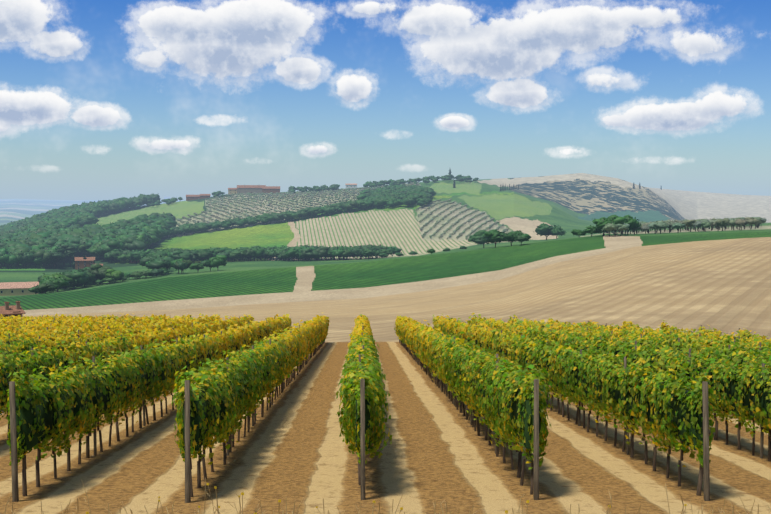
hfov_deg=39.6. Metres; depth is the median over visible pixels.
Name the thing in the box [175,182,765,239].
olive groves
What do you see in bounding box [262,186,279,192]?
hamlet wing
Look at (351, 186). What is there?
building
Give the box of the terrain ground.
[0,173,770,513]
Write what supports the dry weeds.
on the terrain ground
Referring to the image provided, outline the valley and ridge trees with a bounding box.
[28,168,661,293]
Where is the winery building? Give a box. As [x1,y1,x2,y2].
[0,282,38,295]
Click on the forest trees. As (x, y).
(26, 240)
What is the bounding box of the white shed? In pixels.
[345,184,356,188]
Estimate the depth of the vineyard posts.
18.66 m
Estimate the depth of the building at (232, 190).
1661.24 m
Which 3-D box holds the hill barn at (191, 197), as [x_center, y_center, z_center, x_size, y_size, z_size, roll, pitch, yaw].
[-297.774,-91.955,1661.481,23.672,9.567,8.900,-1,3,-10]
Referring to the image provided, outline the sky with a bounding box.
[0,0,770,199]
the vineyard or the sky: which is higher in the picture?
the sky
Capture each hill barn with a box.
[186,195,199,200]
[200,194,210,198]
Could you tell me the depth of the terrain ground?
126.55 m
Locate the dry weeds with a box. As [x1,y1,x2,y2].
[4,478,770,513]
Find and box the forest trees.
[0,184,435,268]
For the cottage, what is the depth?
200.80 m
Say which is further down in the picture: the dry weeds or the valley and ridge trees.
the dry weeds
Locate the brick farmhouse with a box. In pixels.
[75,256,94,269]
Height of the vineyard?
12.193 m
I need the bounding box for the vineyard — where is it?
[0,312,770,496]
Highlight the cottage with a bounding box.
[0,301,25,316]
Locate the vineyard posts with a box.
[1,315,770,502]

